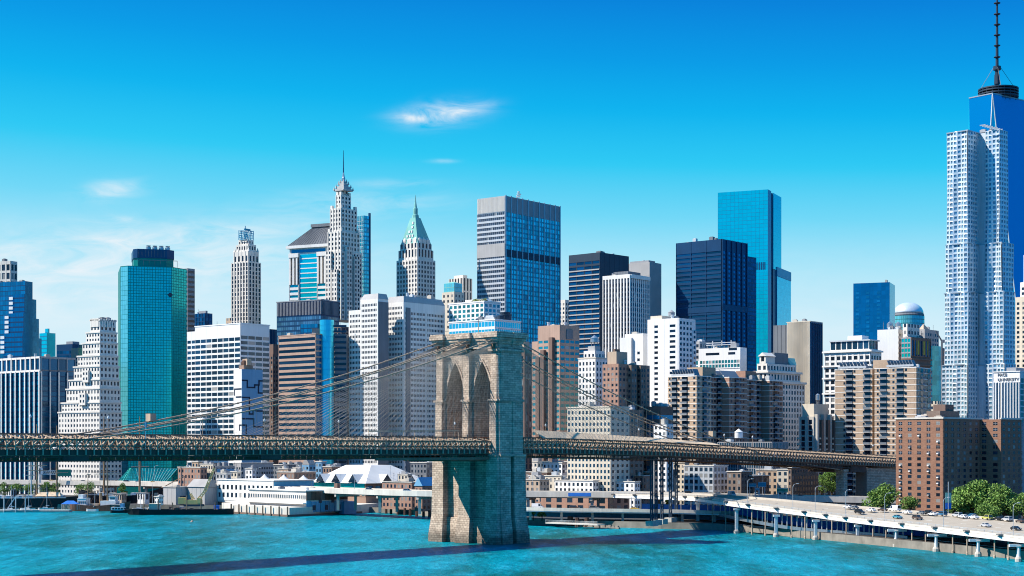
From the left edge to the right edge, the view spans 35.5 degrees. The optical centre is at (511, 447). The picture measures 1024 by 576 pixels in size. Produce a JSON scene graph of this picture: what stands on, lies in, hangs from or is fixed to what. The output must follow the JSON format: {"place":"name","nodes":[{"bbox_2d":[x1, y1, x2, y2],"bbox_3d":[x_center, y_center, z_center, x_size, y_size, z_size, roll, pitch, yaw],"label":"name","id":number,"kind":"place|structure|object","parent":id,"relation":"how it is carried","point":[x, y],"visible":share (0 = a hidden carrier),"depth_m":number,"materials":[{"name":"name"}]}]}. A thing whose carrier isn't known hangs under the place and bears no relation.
{"place":"outdoors","nodes":[
{"label":"outdoors","id":0,"kind":"place"},
{"bbox_2d":[0,258,16,281],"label":"stone tower","id":1,"kind":"structure","parent":0,"point":[8,271],"depth_m":1422.75,"materials":[{"name":"stone"}]},
{"bbox_2d":[0,280,41,358],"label":"glass tower","id":2,"kind":"structure","parent":0,"point":[19,328],"depth_m":1300.48,"materials":[{"name":"glass"}]},
{"bbox_2d":[0,348,75,493],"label":"office block","id":3,"kind":"structure","parent":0,"point":[35,386],"depth_m":1216.32,"materials":[{"name":"glass"}]},
{"bbox_2d":[39,329,54,356],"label":"glass block","id":4,"kind":"structure","parent":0,"point":[48,341],"depth_m":1383.21,"materials":[{"name":"blue glass"}]},
{"bbox_2d":[56,341,78,357],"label":"office block","id":5,"kind":"structure","parent":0,"point":[63,350],"depth_m":1465.60,"materials":[{"name":"blue glass"}]},
{"bbox_2d":[57,317,122,494],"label":"stepped tower","id":6,"kind":"structure","parent":0,"point":[92,403],"depth_m":1179.21,"materials":[{"name":"stone"}]},
{"bbox_2d":[59,374,120,492],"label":"window","id":7,"kind":"structure","parent":6,"relation":"in","point":[81,374],"depth_m":1179.34,"materials":[{"name":"grey glass"}]},
{"bbox_2d":[118,245,186,481],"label":"teal tower","id":8,"kind":"structure","parent":0,"point":[152,323],"depth_m":1268.01,"materials":[{"name":"glass"}]},
{"bbox_2d":[185,268,194,331],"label":"striped block","id":9,"kind":"structure","parent":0,"point":[190,300],"depth_m":1362.17,"materials":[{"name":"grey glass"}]},
{"bbox_2d":[178,465,207,485],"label":"brick building","id":10,"kind":"structure","parent":0,"point":[188,473],"depth_m":1016.92,"materials":[{"name":"brick"}]},
{"bbox_2d":[195,311,211,325],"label":"office block","id":11,"kind":"structure","parent":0,"point":[202,318],"depth_m":1503.89,"materials":[{"name":"glass"}]},
{"bbox_2d":[187,319,269,466],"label":"office block","id":12,"kind":"structure","parent":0,"point":[216,353],"depth_m":1187.54,"materials":[{"name":"concrete"}]},
{"bbox_2d":[188,374,268,465],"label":"window","id":13,"kind":"structure","parent":12,"relation":"in","point":[264,375],"depth_m":1189.46,"materials":[{"name":"blue glass"}]},
{"bbox_2d":[231,226,260,323],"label":"stone tower","id":14,"kind":"structure","parent":0,"point":[245,286],"depth_m":1406.48,"materials":[{"name":"stone"}]},
{"bbox_2d":[232,293,259,323],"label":"window","id":15,"kind":"structure","parent":14,"relation":"in","point":[259,293],"depth_m":1403.93,"materials":[{"name":"grey glass"}]},
{"bbox_2d":[234,359,262,462],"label":"blank tower","id":16,"kind":"structure","parent":0,"point":[248,381],"depth_m":1124.90,"materials":[{"name":"concrete"}]},
{"bbox_2d":[233,460,273,478],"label":"office block","id":17,"kind":"structure","parent":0,"point":[265,467],"depth_m":1072.82,"materials":[{"name":"concrete"}]},
{"bbox_2d":[269,344,278,463],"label":"brick building","id":18,"kind":"structure","parent":0,"point":[273,368],"depth_m":1261.78,"materials":[{"name":"brown brick"}]},
{"bbox_2d":[276,466,316,478],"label":"brick building","id":19,"kind":"structure","parent":0,"point":[296,473],"depth_m":1012.58,"materials":[{"name":"brick"}]},
{"bbox_2d":[278,333,321,463],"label":"banded block","id":20,"kind":"structure","parent":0,"point":[300,358],"depth_m":1152.53,"materials":[{"name":"concrete"}]},
{"bbox_2d":[286,223,329,300],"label":"hip roof tower","id":21,"kind":"structure","parent":0,"point":[308,250],"depth_m":1368.90,"materials":[{"name":"blue glass"}]},
{"bbox_2d":[276,294,339,463],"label":"office block","id":22,"kind":"structure","parent":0,"point":[292,316],"depth_m":1302.79,"materials":[{"name":"metal"}]},
{"bbox_2d":[334,320,348,464],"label":"office block","id":23,"kind":"structure","parent":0,"point":[342,328],"depth_m":1265.01,"materials":[{"name":"concrete"}]},
{"bbox_2d":[325,150,361,322],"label":"spire tower","id":24,"kind":"structure","parent":0,"point":[343,270],"depth_m":1336.55,"materials":[{"name":"stone"}]},
{"bbox_2d":[326,247,360,317],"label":"window","id":25,"kind":"structure","parent":24,"relation":"in","point":[347,247],"depth_m":1335.39,"materials":[{"name":"grey glass"}]},
{"bbox_2d":[357,213,370,296],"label":"scaffolded tower","id":26,"kind":"structure","parent":0,"point":[364,225],"depth_m":1422.03,"materials":[{"name":"blue glass"}]},
{"bbox_2d":[349,293,444,472],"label":"bay block","id":27,"kind":"structure","parent":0,"point":[382,327],"depth_m":1152.05,"materials":[{"name":"concrete"}]},
{"bbox_2d":[350,319,442,467],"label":"window","id":28,"kind":"structure","parent":27,"relation":"in","point":[371,319],"depth_m":1155.12,"materials":[{"name":"grey glass"}]},
{"bbox_2d":[396,195,434,298],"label":"pyramid roof tower","id":29,"kind":"structure","parent":0,"point":[415,268],"depth_m":1339.12,"materials":[{"name":"stone"}]},
{"bbox_2d":[410,461,431,476],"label":"office block","id":30,"kind":"structure","parent":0,"point":[421,469],"depth_m":1063.43,"materials":[{"name":"concrete"}]},
{"bbox_2d":[442,282,463,333],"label":"apartment building","id":31,"kind":"structure","parent":0,"point":[452,293],"depth_m":1224.47,"materials":[{"name":"white concrete"}]},
{"bbox_2d":[449,275,471,301],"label":"stone tower","id":32,"kind":"structure","parent":0,"point":[465,281],"depth_m":1404.51,"materials":[{"name":"stone"}]},
{"bbox_2d":[448,298,500,321],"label":"apartment building","id":33,"kind":"structure","parent":0,"point":[473,309],"depth_m":1169.70,"materials":[{"name":"white concrete"}]},
{"bbox_2d":[448,312,520,333],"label":"terrace block","id":34,"kind":"structure","parent":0,"point":[503,321],"depth_m":1061.69,"materials":[{"name":"concrete"}]},
{"bbox_2d":[0,509,1023,575],"bbox_3d":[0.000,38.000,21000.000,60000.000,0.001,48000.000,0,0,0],"label":"water","id":35,"kind":"structure","parent":0,"point":[90,543],"depth_m":587.44,"materials":[{"name":"teal liquid"}]},
{"bbox_2d":[0,424,97,508],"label":"tall ship","id":36,"kind":"object","parent":35,"relation":"on","point":[53,499],"visible":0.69,"depth_m":995.39,"materials":[{"name":"brown wood"}]},
{"bbox_2d":[70,461,130,510],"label":"old steamer","id":37,"kind":"object","parent":35,"relation":"on","point":[83,501],"visible":0.84,"depth_m":962.56,"materials":[{"name":"white paint"}]},
{"bbox_2d":[79,417,183,502],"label":"tall ship","id":38,"kind":"object","parent":35,"relation":"on","point":[132,497],"visible":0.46,"depth_m":1017.09,"materials":[{"name":"brown wood"}]},
{"bbox_2d":[125,495,233,514],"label":"barge","id":39,"kind":"object","parent":35,"relation":"on","point":[154,509],"visible":0.87,"depth_m":910.58,"materials":[{"name":"metal"}]},
{"bbox_2d":[222,502,381,516],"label":"pier","id":40,"kind":"structure","parent":35,"relation":"in","point":[266,510],"depth_m":907.28,"materials":[{"name":"concrete"}]},
{"bbox_2d":[216,478,314,502],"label":"pier shed","id":41,"kind":"structure","parent":40,"relation":"on","point":[232,490],"depth_m":969.77,"materials":[{"name":"white metal"}]},
{"bbox_2d":[246,483,355,513],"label":"pier shed","id":42,"kind":"structure","parent":40,"relation":"on","point":[318,500],"depth_m":911.36,"materials":[{"name":"metal"}]},
{"bbox_2d":[0,319,895,544],"bbox_3d":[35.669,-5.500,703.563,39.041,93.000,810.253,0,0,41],"label":"suspension bridge","id":43,"kind":"structure","parent":35,"relation":"on","point":[479,484],"depth_m":637.10,"materials":[{"name":"stone"}]},
{"bbox_2d":[0,494,1023,550],"bbox_3d":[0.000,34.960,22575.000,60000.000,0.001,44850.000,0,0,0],"label":"ground","id":44,"kind":"structure","parent":0,"point":[999,544],"depth_m":703.60,"materials":[{"name":"grey concrete"}]},
{"bbox_2d":[117,468,177,495],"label":"glass atrium","id":45,"kind":"object","parent":44,"relation":"on","point":[154,474],"visible":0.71,"depth_m":1143.77,"materials":[{"name":"teal glass"}]},
{"bbox_2d":[162,485,187,504],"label":"shed","id":46,"kind":"structure","parent":44,"relation":"on","point":[173,493],"depth_m":989.03,"materials":[{"name":"metal"}]},
{"bbox_2d":[178,468,214,505],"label":"crawler crane","id":47,"kind":"object","parent":44,"relation":"on","point":[182,500],"visible":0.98,"depth_m":958.20,"materials":[{"name":"yellow paint"}]},
{"bbox_2d":[187,479,217,504],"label":"shed","id":48,"kind":"structure","parent":44,"relation":"on","point":[196,487],"depth_m":985.11,"materials":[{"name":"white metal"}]},
{"bbox_2d":[312,319,347,465],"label":"glass shaft","id":49,"kind":"object","parent":44,"relation":"on","point":[326,330],"visible":0.52,"depth_m":1148.36,"materials":[{"name":"blue glass"}]},
{"bbox_2d":[314,465,417,502],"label":"market hall","id":50,"kind":"structure","parent":44,"relation":"on","point":[371,476],"depth_m":971.26,"materials":[{"name":"white metal"}]},
{"bbox_2d":[381,472,415,509],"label":"brick building","id":51,"kind":"structure","parent":44,"relation":"on","point":[407,503],"depth_m":912.02,"materials":[{"name":"brick"}]},
{"bbox_2d":[414,477,431,511],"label":"brick building","id":52,"kind":"structure","parent":44,"relation":"on","point":[423,483],"depth_m":882.41,"materials":[{"name":"brick"}]},
{"bbox_2d":[0,480,895,514],"bbox_3d":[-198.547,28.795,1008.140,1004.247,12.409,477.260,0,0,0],"label":"highway viaduct","id":53,"kind":"object","parent":44,"relation":"on","point":[419,495],"visible":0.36,"depth_m":851.06,"materials":[{"name":"concrete"}]},
{"bbox_2d":[522,342,531,470],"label":"brick building","id":54,"kind":"structure","parent":44,"relation":"on","point":[527,419],"depth_m":961.76,"materials":[{"name":"brown brick"}]},
{"bbox_2d":[526,475,549,506],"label":"brick building","id":55,"kind":"structure","parent":44,"relation":"on","point":[537,483],"depth_m":883.64,"materials":[{"name":"brick"}]},
{"bbox_2d":[555,476,599,490],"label":"brick building","id":56,"kind":"structure","parent":44,"relation":"on","point":[564,484],"depth_m":887.26,"materials":[{"name":"brick"}]},
{"bbox_2d":[535,490,628,508],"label":"market hall","id":57,"kind":"structure","parent":44,"relation":"on","point":[606,503],"depth_m":862.53,"materials":[{"name":"pink brick"}]},
{"bbox_2d":[578,335,606,406],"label":"setback tower","id":58,"kind":"structure","parent":44,"relation":"on","point":[592,361],"depth_m":994.26,"materials":[{"name":"stone"}]},
{"bbox_2d":[566,402,629,490],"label":"brick building","id":59,"kind":"structure","parent":44,"relation":"on","point":[608,474],"depth_m":887.80,"materials":[{"name":"concrete"}]},
{"bbox_2d":[568,459,609,490],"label":"window","id":60,"kind":"structure","parent":59,"relation":"in","point":[568,459],"depth_m":888.91,"materials":[{"name":"grey glass"}]},
{"bbox_2d":[602,349,649,471],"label":"brick building","id":61,"kind":"structure","parent":44,"relation":"on","point":[621,377],"depth_m":931.04,"materials":[{"name":"brick"}]},
{"bbox_2d":[616,479,640,508],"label":"warehouse","id":62,"kind":"structure","parent":44,"relation":"on","point":[628,485],"depth_m":878.55,"materials":[{"name":"concrete"}]},
{"bbox_2d":[526,507,738,521],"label":"access road","id":63,"kind":"structure","parent":44,"relation":"on","point":[592,513],"depth_m":772.03,"materials":[{"name":"concrete"}]},
{"bbox_2d":[629,405,642,480],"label":"brick building","id":64,"kind":"structure","parent":44,"relation":"on","point":[636,467],"depth_m":910.15,"materials":[{"name":"brick"}]},
{"bbox_2d":[634,472,649,508],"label":"brick building","id":65,"kind":"structure","parent":44,"relation":"on","point":[644,482],"depth_m":906.60,"materials":[{"name":"brick"}]},
{"bbox_2d":[646,401,672,470],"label":"office block","id":66,"kind":"structure","parent":44,"relation":"on","point":[663,410],"depth_m":934.70,"materials":[{"name":"concrete"}]},
{"bbox_2d":[654,419,672,503],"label":"brick building","id":67,"kind":"structure","parent":44,"relation":"on","point":[666,464],"depth_m":852.47,"materials":[{"name":"white"}]},
{"bbox_2d":[673,462,688,503],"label":"brick building","id":68,"kind":"structure","parent":44,"relation":"on","point":[680,477],"depth_m":961.86,"materials":[{"name":"brick"}]},
{"bbox_2d":[668,367,746,464],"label":"balcony tower","id":69,"kind":"structure","parent":44,"relation":"on","point":[705,400],"depth_m":979.02,"materials":[{"name":"beige concrete"}]},
{"bbox_2d":[749,466,769,510],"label":"brick building","id":70,"kind":"structure","parent":44,"relation":"on","point":[760,477],"depth_m":885.85,"materials":[{"name":"brick"}]},
{"bbox_2d":[755,466,776,493],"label":"brick building","id":71,"kind":"structure","parent":44,"relation":"on","point":[771,471],"depth_m":901.68,"materials":[{"name":"brick"}]},
{"bbox_2d":[776,467,787,493],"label":"brick building","id":72,"kind":"structure","parent":44,"relation":"on","point":[782,477],"depth_m":891.56,"materials":[{"name":"brick"}]},
{"bbox_2d":[788,467,817,494],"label":"brick building","id":73,"kind":"structure","parent":44,"relation":"on","point":[806,480],"depth_m":897.16,"materials":[{"name":"brick"}]},
{"bbox_2d":[611,491,1023,561],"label":"highway viaduct","id":74,"kind":"object","parent":44,"relation":"on","point":[874,523],"visible":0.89,"depth_m":663.27,"materials":[{"name":"concrete"}]},
{"bbox_2d":[861,482,900,507],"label":"tree","id":75,"kind":"object","parent":44,"relation":"on","point":[878,498],"visible":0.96,"depth_m":696.67,"materials":[{"name":"green plant"}]},
{"bbox_2d":[951,479,993,513],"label":"tree","id":76,"kind":"object","parent":44,"relation":"on","point":[974,493],"visible":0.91,"depth_m":652.95,"materials":[{"name":"green plant"}]},
{"bbox_2d":[974,502,999,516],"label":"tree","id":77,"kind":"object","parent":44,"relation":"on","point":[987,510],"visible":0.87,"depth_m":623.57,"materials":[{"name":"green plant"}]},
{"bbox_2d":[982,483,1022,516],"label":"tree","id":78,"kind":"object","parent":44,"relation":"on","point":[1001,496],"visible":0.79,"depth_m":638.20,"materials":[{"name":"green plant"}]},
{"bbox_2d":[0,0,1023,403],"label":"sky","id":79,"kind":"structure","parent":0,"point":[184,126],"materials":[{"name":"blue"}]},
{"bbox_2d":[477,191,560,349],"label":"slab tower","id":80,"kind":"structure","parent":0,"point":[518,259],"depth_m":1350.58,"materials":[{"name":"glass"}]},
{"bbox_2d":[57,504,1023,559],"bbox_3d":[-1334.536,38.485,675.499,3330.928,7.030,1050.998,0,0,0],"label":"quay wall","id":81,"kind":"structure","parent":0,"point":[984,551],"depth_m":679.56,"materials":[{"name":"grey concrete"}]},
{"bbox_2d":[542,459,566,474],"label":"warehouse","id":82,"kind":"structure","parent":0,"point":[560,466],"depth_m":963.15,"materials":[{"name":"concrete"}]},
{"bbox_2d":[532,322,578,461],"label":"ribbon block","id":83,"kind":"structure","parent":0,"point":[558,344],"depth_m":1016.52,"materials":[{"name":"concrete"}]},
{"bbox_2d":[533,375,577,459],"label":"window","id":84,"kind":"structure","parent":83,"relation":"in","point":[572,376],"depth_m":1014.92,"materials":[{"name":"glass"}]},
{"bbox_2d":[569,251,628,357],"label":"black tower","id":85,"kind":"structure","parent":0,"point":[588,272],"depth_m":1284.56,"materials":[{"name":"glass"}]},
{"bbox_2d":[603,271,650,357],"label":"pinstripe tower","id":86,"kind":"structure","parent":0,"point":[626,302],"depth_m":1248.40,"materials":[{"name":"concrete"}]},
{"bbox_2d":[620,327,646,364],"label":"apartment building","id":87,"kind":"structure","parent":0,"point":[633,345],"depth_m":1063.40,"materials":[{"name":"concrete"}]},
{"bbox_2d":[629,260,660,315],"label":"concrete slab","id":88,"kind":"structure","parent":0,"point":[649,268],"depth_m":1467.45,"materials":[{"name":"concrete"}]},
{"bbox_2d":[647,310,695,406],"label":"apartment building","id":89,"kind":"structure","parent":0,"point":[671,343],"depth_m":1038.10,"materials":[{"name":"concrete"}]},
{"bbox_2d":[683,463,728,505],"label":"office block","id":90,"kind":"structure","parent":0,"point":[708,478],"depth_m":895.77,"materials":[{"name":"concrete"}]},
{"bbox_2d":[676,236,747,369],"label":"navy tower","id":91,"kind":"structure","parent":0,"point":[712,286],"depth_m":1454.03,"materials":[{"name":"glass"}]},
{"bbox_2d":[696,340,746,371],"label":"office block","id":92,"kind":"structure","parent":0,"point":[732,356],"depth_m":1067.52,"materials":[{"name":"concrete"}]},
{"bbox_2d":[726,469,752,508],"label":"brick building","id":93,"kind":"structure","parent":0,"point":[737,481],"depth_m":878.10,"materials":[{"name":"brick"}]},
{"bbox_2d":[747,256,755,370],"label":"navy tower","id":94,"kind":"structure","parent":0,"point":[751,313],"depth_m":1537.38,"materials":[{"name":"glass"}]},
{"bbox_2d":[717,429,787,474],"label":"office block","id":95,"kind":"structure","parent":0,"point":[760,442],"depth_m":943.47,"materials":[{"name":"concrete"}]},
{"bbox_2d":[718,189,790,370],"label":"cyan tower","id":96,"kind":"structure","parent":0,"point":[752,218],"depth_m":1710.39,"materials":[{"name":"blue glass"}]},
{"bbox_2d":[736,371,782,441],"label":"balcony tower","id":97,"kind":"structure","parent":0,"point":[765,408],"depth_m":1011.18,"materials":[{"name":"grey concrete"}]},
{"bbox_2d":[756,352,806,448],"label":"classical tower","id":98,"kind":"structure","parent":0,"point":[779,366],"depth_m":1067.76,"materials":[{"name":"concrete"}]},
{"bbox_2d":[773,319,822,403],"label":"ribbed tower","id":99,"kind":"structure","parent":0,"point":[801,342],"depth_m":1166.47,"materials":[{"name":"concrete"}]},
{"bbox_2d":[797,394,834,495],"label":"concrete block","id":100,"kind":"structure","parent":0,"point":[816,427],"depth_m":1014.75,"materials":[{"name":"concrete"}]},
{"bbox_2d":[822,335,882,419],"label":"classical block","id":101,"kind":"structure","parent":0,"point":[861,348],"depth_m":1098.47,"materials":[{"name":"white stone"}]},
{"bbox_2d":[853,280,894,339],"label":"dark slab","id":102,"kind":"structure","parent":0,"point":[873,307],"depth_m":1527.03,"materials":[{"name":"glass"}]},
{"bbox_2d":[835,360,931,495],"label":"balcony tower","id":103,"kind":"structure","parent":0,"point":[875,401],"depth_m":1008.40,"materials":[{"name":"beige concrete"}]},
{"bbox_2d":[877,321,902,360],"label":"party wall building","id":104,"kind":"structure","parent":0,"point":[889,344],"depth_m":1113.89,"materials":[{"name":"concrete"}]},
{"bbox_2d":[895,302,924,329],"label":"domed building","id":105,"kind":"structure","parent":0,"point":[909,313],"depth_m":1666.77,"materials":[{"name":"glass"}]},
{"bbox_2d":[901,324,931,377],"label":"construction building","id":106,"kind":"structure","parent":0,"point":[915,346],"depth_m":1106.30,"materials":[{"name":"concrete"}]},
{"bbox_2d":[920,324,938,345],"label":"brick building","id":107,"kind":"structure","parent":0,"point":[928,333],"depth_m":1309.16,"materials":[{"name":"grey stone"}]},
{"bbox_2d":[931,346,940,400],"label":"glass block","id":108,"kind":"structure","parent":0,"point":[936,372],"depth_m":1234.55,"materials":[{"name":"glass"}]},
{"bbox_2d":[895,404,1021,518],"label":"brick block","id":109,"kind":"structure","parent":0,"point":[939,447],"depth_m":702.59,"materials":[{"name":"brick"}]},
{"bbox_2d":[899,451,1019,517],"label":"window","id":110,"kind":"structure","parent":109,"relation":"in","point":[952,452],"depth_m":701.82,"materials":[{"name":"black glass"}]},
{"bbox_2d":[941,124,1015,418],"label":"rippled tower","id":111,"kind":"structure","parent":0,"point":[979,322],"depth_m":1143.02,"materials":[{"name":"white metal"}]},
{"bbox_2d":[942,154,1012,417],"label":"window","id":112,"kind":"structure","parent":111,"relation":"in","point":[959,161],"depth_m":1142.50,"materials":[{"name":"blue glass"}]},
{"bbox_2d":[969,0,1023,296],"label":"tallest tower","id":113,"kind":"structure","parent":0,"point":[996,104],"depth_m":1713.14,"materials":[{"name":"blue glass"}]},
{"bbox_2d":[993,367,1023,422],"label":"university block","id":114,"kind":"structure","parent":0,"point":[1008,392],"depth_m":1004.37,"materials":[{"name":"concrete"}]},
{"bbox_2d":[1015,282,1023,367],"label":"setback tower","id":115,"kind":"structure","parent":0,"point":[1019,332],"depth_m":1234.55,"materials":[{"name":"white concrete"}]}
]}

